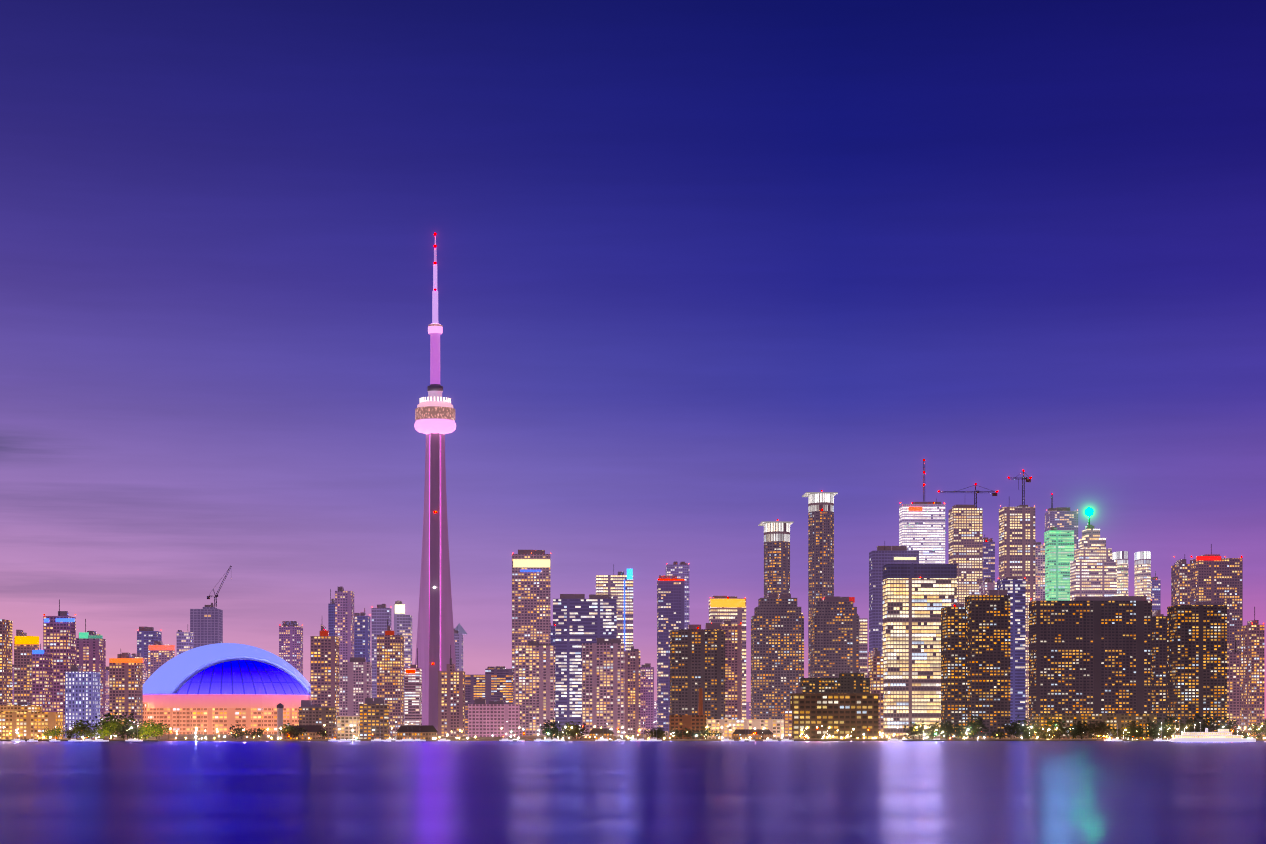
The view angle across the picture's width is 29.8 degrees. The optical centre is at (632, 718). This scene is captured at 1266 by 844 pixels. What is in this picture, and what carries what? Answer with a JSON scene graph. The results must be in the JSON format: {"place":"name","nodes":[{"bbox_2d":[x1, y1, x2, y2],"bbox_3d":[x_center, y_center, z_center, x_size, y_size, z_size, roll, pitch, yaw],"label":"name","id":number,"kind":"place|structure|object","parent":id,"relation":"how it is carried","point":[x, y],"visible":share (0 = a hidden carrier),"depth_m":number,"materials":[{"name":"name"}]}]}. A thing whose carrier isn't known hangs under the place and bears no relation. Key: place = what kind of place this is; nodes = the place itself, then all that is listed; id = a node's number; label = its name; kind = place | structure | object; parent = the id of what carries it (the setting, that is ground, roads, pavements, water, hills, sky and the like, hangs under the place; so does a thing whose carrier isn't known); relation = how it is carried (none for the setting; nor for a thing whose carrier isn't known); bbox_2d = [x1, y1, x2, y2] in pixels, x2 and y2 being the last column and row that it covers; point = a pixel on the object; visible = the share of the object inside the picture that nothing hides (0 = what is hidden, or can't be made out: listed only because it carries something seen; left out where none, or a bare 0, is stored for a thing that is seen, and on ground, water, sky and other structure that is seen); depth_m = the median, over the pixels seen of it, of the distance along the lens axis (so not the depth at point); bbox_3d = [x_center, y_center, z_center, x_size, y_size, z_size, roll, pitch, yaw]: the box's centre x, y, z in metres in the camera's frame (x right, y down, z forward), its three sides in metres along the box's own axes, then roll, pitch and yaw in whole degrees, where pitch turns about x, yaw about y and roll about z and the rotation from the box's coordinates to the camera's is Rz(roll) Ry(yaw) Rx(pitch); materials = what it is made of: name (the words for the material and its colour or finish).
{"place":"outdoors","nodes":[
{"label":"outdoors","id":0,"kind":"place"},
{"bbox_2d":[0,619,11,704],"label":"building","id":1,"kind":"structure","parent":0,"point":[5,662],"depth_m":2318.57,"materials":[{"name":"brown"}]},
{"bbox_2d":[0,702,41,711],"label":"building","id":2,"kind":"structure","parent":0,"point":[23,707],"depth_m":2084.36,"materials":[{"name":"brown"}]},
{"bbox_2d":[14,630,38,704],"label":"building","id":3,"kind":"structure","parent":0,"point":[22,672],"depth_m":2411.93,"materials":[{"name":"brown"}]},
{"bbox_2d":[15,636,38,643],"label":"lit building crown","id":4,"kind":"object","parent":3,"relation":"attached to","point":[26,639],"visible":0.92,"depth_m":2411.05,"materials":[{"name":"yellow"}]},
{"bbox_2d":[0,712,62,738],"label":"building","id":5,"kind":"structure","parent":0,"point":[23,722],"depth_m":2044.82,"materials":[{"name":"orange"}]},
{"bbox_2d":[32,644,51,711],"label":"building","id":6,"kind":"structure","parent":0,"point":[42,679],"depth_m":2253.66,"materials":[{"name":"purple"}]},
{"bbox_2d":[43,599,75,735],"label":"building","id":7,"kind":"structure","parent":0,"point":[59,641],"depth_m":2313.77,"materials":[{"name":"purple"}]},
{"bbox_2d":[65,665,99,737],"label":"building","id":8,"kind":"structure","parent":0,"point":[82,695],"depth_m":2165.42,"materials":[{"name":"blue"}]},
{"bbox_2d":[76,619,105,733],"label":"building","id":9,"kind":"structure","parent":0,"point":[90,654],"depth_m":2483.75,"materials":[{"name":"purple"}]},
{"bbox_2d":[109,653,142,735],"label":"building","id":10,"kind":"structure","parent":0,"point":[125,687],"depth_m":2365.47,"materials":[{"name":"brown"}]},
{"bbox_2d":[137,627,161,678],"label":"building","id":11,"kind":"structure","parent":0,"point":[146,636],"depth_m":3012.32,"materials":[{"name":"purple"}]},
{"bbox_2d":[148,641,174,677],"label":"building","id":12,"kind":"structure","parent":0,"point":[157,659],"depth_m":2863.59,"materials":[{"name":"concrete"}]},
{"bbox_2d":[176,630,193,655],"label":"building","id":13,"kind":"structure","parent":0,"point":[184,641],"depth_m":2964.02,"materials":[{"name":"purple"}]},
{"bbox_2d":[190,603,222,647],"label":"tower under construction","id":14,"kind":"structure","parent":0,"point":[206,624],"depth_m":3064.40,"materials":[{"name":"purple"}]},
{"bbox_2d":[279,621,302,674],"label":"building","id":15,"kind":"structure","parent":0,"point":[291,642],"depth_m":2968.18,"materials":[{"name":"purple"}]},
{"bbox_2d":[299,700,335,738],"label":"building","id":16,"kind":"structure","parent":0,"point":[310,713],"depth_m":2052.57,"materials":[{"name":"brown"}]},
{"bbox_2d":[310,625,338,735],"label":"building","id":17,"kind":"structure","parent":0,"point":[324,671],"depth_m":2421.33,"materials":[{"name":"brown"}]},
{"bbox_2d":[328,589,334,635],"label":"building","id":18,"kind":"structure","parent":0,"point":[331,617],"depth_m":2929.82,"materials":[{"name":"purple"}]},
{"bbox_2d":[335,587,353,661],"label":"building","id":19,"kind":"structure","parent":0,"point":[344,616],"depth_m":2870.50,"materials":[{"name":"purple"}]},
{"bbox_2d":[337,716,359,738],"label":"building","id":20,"kind":"structure","parent":0,"point":[344,723],"depth_m":2033.30,"materials":[{"name":"brown"}]},
{"bbox_2d":[339,657,371,715],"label":"building","id":21,"kind":"structure","parent":0,"point":[355,682],"depth_m":2621.61,"materials":[{"name":"purple"}]},
{"bbox_2d":[354,608,369,661],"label":"building","id":22,"kind":"structure","parent":0,"point":[361,634],"depth_m":3020.68,"materials":[{"name":"purple"}]},
{"bbox_2d":[359,698,388,738],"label":"building","id":23,"kind":"structure","parent":0,"point":[374,713],"depth_m":2053.98,"materials":[{"name":"brown"}]},
{"bbox_2d":[371,604,390,697],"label":"building","id":24,"kind":"structure","parent":0,"point":[380,615],"depth_m":3120.94,"materials":[{"name":"purple"}]},
{"bbox_2d":[377,620,403,735],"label":"building","id":25,"kind":"structure","parent":0,"point":[390,669],"depth_m":2423.43,"materials":[{"name":"brown"}]},
{"bbox_2d":[394,601,411,724],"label":"building","id":26,"kind":"structure","parent":0,"point":[402,624],"depth_m":2972.48,"materials":[{"name":"purple"}]},
{"bbox_2d":[405,648,421,724],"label":"building","id":27,"kind":"structure","parent":0,"point":[413,698],"depth_m":2374.23,"materials":[{"name":"purple"}]},
{"bbox_2d":[438,645,464,735],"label":"building","id":28,"kind":"structure","parent":0,"point":[451,698],"depth_m":2375.40,"materials":[{"name":"brown"}]},
{"bbox_2d":[454,629,462,670],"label":"pyramid top tower","id":29,"kind":"structure","parent":0,"point":[458,639],"depth_m":2974.55,"materials":[{"name":"glass"}]},
{"bbox_2d":[465,666,512,734],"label":"building","id":30,"kind":"structure","parent":0,"point":[495,683],"depth_m":2536.38,"materials":[{"name":"brown"}]},
{"bbox_2d":[515,641,554,734],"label":"building","id":31,"kind":"structure","parent":0,"point":[535,680],"depth_m":2477.87,"materials":[{"name":"purple"}]},
{"bbox_2d":[550,623,555,725],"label":"building","id":32,"kind":"structure","parent":0,"point":[552,635],"depth_m":2784.21,"materials":[{"name":"purple"}]},
{"bbox_2d":[553,594,616,732],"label":"building","id":33,"kind":"structure","parent":0,"point":[579,620],"depth_m":2879.05,"materials":[{"name":"purple"}]},
{"bbox_2d":[582,638,624,735],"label":"building","id":34,"kind":"structure","parent":0,"point":[603,682],"depth_m":2430.08,"materials":[{"name":"brown"}]},
{"bbox_2d":[625,646,639,734],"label":"building","id":35,"kind":"structure","parent":0,"point":[632,689],"depth_m":2500.99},
{"bbox_2d":[0,741,1265,843],"bbox_3d":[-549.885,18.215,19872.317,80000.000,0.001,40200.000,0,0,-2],"label":"lake water","id":36,"kind":"structure","parent":0,"point":[610,792],"depth_m":589.17,"materials":[{"name":"blue liquid"}]},
{"bbox_2d":[1,740,1138,740],"bbox_3d":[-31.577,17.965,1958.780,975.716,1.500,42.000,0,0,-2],"label":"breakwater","id":37,"kind":"object","parent":36,"relation":"in","point":[780,740],"visible":0.44,"depth_m":1972.65,"materials":[{"name":"grey stone"}]},
{"bbox_2d":[11,721,1170,740],"bbox_3d":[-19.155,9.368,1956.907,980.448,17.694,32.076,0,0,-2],"label":"trees","id":38,"kind":"object","parent":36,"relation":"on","point":[390,739],"visible":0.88,"depth_m":1953.24,"materials":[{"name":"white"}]},
{"bbox_2d":[1171,728,1255,741],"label":"boat","id":39,"kind":"object","parent":36,"relation":"on","point":[1223,735],"visible":1,"depth_m":1895.85,"materials":[{"name":"white"}]},
{"bbox_2d":[0,720,1265,740],"bbox_3d":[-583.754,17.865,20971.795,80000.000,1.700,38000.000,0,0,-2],"label":"city ground","id":40,"kind":"structure","parent":0,"point":[209,737],"depth_m":2071.79,"materials":[{"name":"grey"}]},
{"bbox_2d":[42,710,172,738],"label":"trees","id":41,"kind":"object","parent":40,"relation":"on","point":[109,728],"visible":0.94,"depth_m":1982.63,"materials":[{"name":"green plant"}]},
{"bbox_2d":[143,643,309,733],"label":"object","id":42,"kind":"structure","parent":40,"relation":"on","point":[212,688],"depth_m":2690.27,"materials":[{"name":"blue"}]},
{"bbox_2d":[228,722,330,738],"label":"trees","id":43,"kind":"object","parent":40,"relation":"on","point":[291,731],"visible":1,"depth_m":1987.26,"materials":[{"name":"green plant"}]},
{"bbox_2d":[277,703,283,738],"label":"tower","id":44,"kind":"structure","parent":40,"relation":"on","point":[280,706],"depth_m":2009.45,"materials":[{"name":"grey concrete"}]},
{"bbox_2d":[414,233,456,733],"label":"observation tower","id":45,"kind":"structure","parent":40,"relation":"on","point":[435,415],"depth_m":2670.16,"materials":[{"name":"purple concrete"}]},
{"bbox_2d":[468,699,519,736],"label":"building","id":46,"kind":"structure","parent":40,"relation":"on","point":[491,718],"depth_m":2276.85,"materials":[{"name":"pink"}]},
{"bbox_2d":[284,725,772,738],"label":"low buildings","id":47,"kind":"structure","parent":40,"relation":"on","point":[416,731],"depth_m":2009.64,"materials":[{"name":"grey"}]},
{"bbox_2d":[512,550,549,703],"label":"building","id":48,"kind":"structure","parent":40,"relation":"on","point":[530,606],"depth_m":2627.58,"materials":[{"name":"brown"}]},
{"bbox_2d":[513,559,549,566],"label":"lit building crown","id":49,"kind":"object","parent":48,"relation":"on","point":[531,562],"visible":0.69,"depth_m":2626.62,"materials":[{"name":"yellow"}]},
{"bbox_2d":[540,718,587,738],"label":"trees","id":50,"kind":"object","parent":40,"relation":"on","point":[575,730],"visible":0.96,"depth_m":2001.93,"materials":[{"name":"green plant"}]},
{"bbox_2d":[596,572,632,650],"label":"building","id":51,"kind":"structure","parent":40,"relation":"on","point":[613,585],"depth_m":3080.82,"materials":[{"name":"grey"}]},
{"bbox_2d":[2,726,1259,739],"bbox_3d":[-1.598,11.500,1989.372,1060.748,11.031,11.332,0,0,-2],"label":"promenade lamps","id":52,"kind":"object","parent":40,"relation":"on","point":[611,729],"visible":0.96,"depth_m":1988.69,"materials":[{"name":"yellow"}]},
{"bbox_2d":[657,575,684,732],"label":"building","id":53,"kind":"structure","parent":40,"relation":"on","point":[670,605],"depth_m":2982.57,"materials":[{"name":"purple"}]},
{"bbox_2d":[666,562,688,628],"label":"building","id":54,"kind":"structure","parent":40,"relation":"on","point":[681,571],"depth_m":3283.61,"materials":[{"name":"purple"}]},
{"bbox_2d":[644,725,721,738],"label":"trees","id":55,"kind":"object","parent":40,"relation":"on","point":[657,733],"visible":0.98,"depth_m":1995.32,"materials":[{"name":"green plant"}]},
{"bbox_2d":[669,715,705,738],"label":"low building","id":56,"kind":"structure","parent":40,"relation":"on","point":[681,722],"depth_m":2032.25,"materials":[{"name":"brown"}]},
{"bbox_2d":[764,541,789,597],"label":"building","id":57,"kind":"structure","parent":40,"relation":"on","point":[776,566],"depth_m":2448.55,"materials":[{"name":"brown"}]},
{"bbox_2d":[808,511,833,677],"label":"building","id":58,"kind":"structure","parent":40,"relation":"on","point":[820,555],"depth_m":2450.42,"materials":[{"name":"brown"}]},
{"bbox_2d":[869,546,918,656],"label":"building","id":59,"kind":"structure","parent":40,"relation":"on","point":[880,557],"depth_m":2890.53,"materials":[{"name":"purple"}]},
{"bbox_2d":[883,563,956,734],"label":"skyscraper","id":60,"kind":"structure","parent":40,"relation":"on","point":[912,607],"depth_m":2490.14,"materials":[{"name":"grey glass"}]},
{"bbox_2d":[883,564,956,579],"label":"rooftop","id":61,"kind":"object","parent":60,"relation":"on","point":[919,570],"depth_m":2490.40,"materials":[{"name":"grey"}]},
{"bbox_2d":[899,502,944,563],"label":"skyscraper","id":62,"kind":"structure","parent":40,"relation":"on","point":[922,532],"depth_m":3494.80,"materials":[{"name":"grey glass"}]},
{"bbox_2d":[902,715,988,738],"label":"trees","id":63,"kind":"object","parent":40,"relation":"on","point":[949,729],"visible":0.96,"depth_m":2005.29,"materials":[{"name":"green plant"}]},
{"bbox_2d":[949,505,982,606],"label":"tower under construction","id":64,"kind":"structure","parent":40,"relation":"on","point":[966,539],"depth_m":2893.80,"materials":[{"name":"grey"}]},
{"bbox_2d":[983,537,994,582],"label":"building","id":65,"kind":"structure","parent":40,"relation":"on","point":[989,558],"depth_m":3196.09,"materials":[{"name":"purple"}]},
{"bbox_2d":[999,505,1034,724],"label":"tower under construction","id":66,"kind":"structure","parent":40,"relation":"on","point":[1017,541],"depth_m":2895.95,"materials":[{"name":"grey"}]},
{"bbox_2d":[1035,541,1044,600],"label":"building","id":67,"kind":"structure","parent":40,"relation":"on","point":[1039,572],"depth_m":3298.79,"materials":[{"name":"grey"}]},
{"bbox_2d":[1044,527,1073,600],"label":"skyscraper","id":68,"kind":"structure","parent":40,"relation":"on","point":[1059,551],"depth_m":3299.74,"materials":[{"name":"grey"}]},
{"bbox_2d":[1045,507,1077,560],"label":"building","id":69,"kind":"structure","parent":40,"relation":"on","point":[1062,518],"depth_m":3501.36,"materials":[{"name":"grey"}]},
{"bbox_2d":[1070,518,1116,600],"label":"stepped tower","id":70,"kind":"structure","parent":40,"relation":"on","point":[1093,569],"depth_m":3201.17,"materials":[{"name":"grey"}]},
{"bbox_2d":[1117,563,1127,595],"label":"building","id":71,"kind":"structure","parent":40,"relation":"on","point":[1122,579],"depth_m":3304.49,"materials":[{"name":"grey"}]},
{"bbox_2d":[987,711,1265,738],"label":"trees","id":72,"kind":"object","parent":40,"relation":"on","point":[1026,731],"visible":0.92,"depth_m":2008.38,"materials":[{"name":"green plant"}]},
{"bbox_2d":[1134,564,1150,600],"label":"building","id":73,"kind":"structure","parent":40,"relation":"on","point":[1142,579],"depth_m":3309.53,"materials":[{"name":"grey glass"}]},
{"bbox_2d":[1171,559,1189,605],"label":"building","id":74,"kind":"structure","parent":40,"relation":"on","point":[1180,581],"depth_m":2640.15,"materials":[{"name":"brown"}]},
{"bbox_2d":[1190,544,1242,649],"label":"building","id":75,"kind":"structure","parent":40,"relation":"on","point":[1221,581],"depth_m":2601.14,"materials":[{"name":"brown"}]},
{"bbox_2d":[0,0,1265,719],"label":"sky","id":76,"kind":"structure","parent":0,"point":[705,267],"materials":[{"name":"purple"}]},
{"bbox_2d":[640,672,645,733],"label":"building","id":77,"kind":"structure","parent":0,"point":[642,698],"depth_m":2681.46,"materials":[{"name":"purple"}]},
{"bbox_2d":[640,663,653,732],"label":"building","id":78,"kind":"structure","parent":0,"point":[647,669],"depth_m":2931.84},
{"bbox_2d":[670,623,724,718],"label":"building","id":79,"kind":"structure","parent":0,"point":[697,658],"depth_m":2182.79,"materials":[{"name":"brown"}]},
{"bbox_2d":[709,596,745,718],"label":"building","id":80,"kind":"structure","parent":0,"point":[735,615],"depth_m":2785.09,"materials":[{"name":"grey"}]},
{"bbox_2d":[710,599,744,606],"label":"lit building crown","id":81,"kind":"object","parent":80,"relation":"on","point":[727,602],"visible":0.92,"depth_m":2783.55,"materials":[{"name":"yellow"}]},
{"bbox_2d":[721,620,741,718],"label":"building","id":82,"kind":"structure","parent":0,"point":[733,671],"depth_m":2404.09,"materials":[{"name":"brown"}]},
{"bbox_2d":[706,719,783,738],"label":"building","id":83,"kind":"structure","parent":0,"point":[775,727],"depth_m":2043.74,"materials":[{"name":"grey"}]},
{"bbox_2d":[764,523,789,541],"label":"crown","id":84,"kind":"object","parent":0,"point":[776,531],"depth_m":2448.55,"materials":[{"name":"grey"}]},
{"bbox_2d":[751,593,803,718],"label":"building","id":85,"kind":"structure","parent":0,"point":[777,647],"depth_m":2385.57,"materials":[{"name":"brown"}]},
{"bbox_2d":[783,710,791,738],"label":"building","id":86,"kind":"structure","parent":0,"point":[787,716],"depth_m":2054.96,"materials":[{"name":"grey"}]},
{"bbox_2d":[808,493,833,511],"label":"building","id":87,"kind":"structure","parent":0,"point":[822,501],"depth_m":2449.72,"materials":[{"name":"grey"}]},
{"bbox_2d":[790,687,878,737],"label":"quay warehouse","id":88,"kind":"structure","parent":0,"point":[844,714],"depth_m":2086.34,"materials":[{"name":"grey"}]},
{"bbox_2d":[800,673,869,692],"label":"building","id":89,"kind":"structure","parent":88,"relation":"on","point":[851,683],"depth_m":2090.46,"materials":[{"name":"brown"}]},
{"bbox_2d":[810,596,858,677],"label":"building","id":90,"kind":"structure","parent":0,"point":[834,636],"depth_m":2387.49,"materials":[{"name":"brown"}]},
{"bbox_2d":[857,614,867,677],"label":"building","id":91,"kind":"structure","parent":0,"point":[863,645],"depth_m":2789.47,"materials":[{"name":"grey"}]},
{"bbox_2d":[868,648,883,736],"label":"building","id":92,"kind":"structure","parent":0,"point":[876,668],"depth_m":2288.27,"materials":[{"name":"brown"}]},
{"bbox_2d":[941,603,966,736],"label":"building","id":93,"kind":"structure","parent":0,"point":[953,663],"depth_m":2190.15,"materials":[{"name":"brown"}]},
{"bbox_2d":[965,590,1009,736],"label":"building","id":94,"kind":"structure","parent":0,"point":[988,657],"depth_m":2203.15,"materials":[{"name":"grey"}]},
{"bbox_2d":[979,578,996,594],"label":"building","id":95,"kind":"structure","parent":0,"point":[987,584],"depth_m":2794.26,"materials":[{"name":"grey"}]},
{"bbox_2d":[997,577,1025,732],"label":"building","id":96,"kind":"structure","parent":0,"point":[1015,587],"depth_m":2694.53,"materials":[{"name":"blue glass"}]},
{"bbox_2d":[1029,596,1151,736],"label":"building","id":97,"kind":"structure","parent":0,"point":[1090,655],"depth_m":2244.44,"materials":[{"name":"grey"}]},
{"bbox_2d":[1035,714,1156,738],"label":"building","id":98,"kind":"structure","parent":0,"point":[1119,720],"depth_m":2073.49,"materials":[{"name":"brown"}]},
{"bbox_2d":[1112,551,1127,563],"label":"crown","id":99,"kind":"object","parent":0,"point":[1120,557],"depth_m":3307.05,"materials":[{"name":"grey"}]},
{"bbox_2d":[1134,551,1150,564],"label":"crown","id":100,"kind":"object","parent":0,"point":[1142,557],"depth_m":3309.53,"materials":[{"name":"grey"}]},
{"bbox_2d":[1151,571,1160,610],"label":"building","id":101,"kind":"structure","parent":0,"point":[1156,592],"depth_m":3404.55,"materials":[{"name":"blue"}]},
{"bbox_2d":[1152,610,1166,736],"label":"building","id":102,"kind":"structure","parent":0,"point":[1159,664],"depth_m":2258.38,"materials":[{"name":"grey"}]},
{"bbox_2d":[1167,602,1226,736],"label":"building","id":103,"kind":"structure","parent":0,"point":[1196,657],"depth_m":2197.21,"materials":[{"name":"grey"}]},
{"bbox_2d":[1227,637,1240,734],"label":"building","id":104,"kind":"structure","parent":0,"point":[1234,684],"depth_m":2500.48,"materials":[{"name":"brown"}]},
{"bbox_2d":[1241,607,1263,735],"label":"building","id":105,"kind":"structure","parent":0,"point":[1252,673],"depth_m":2400.56,"materials":[{"name":"brown"}]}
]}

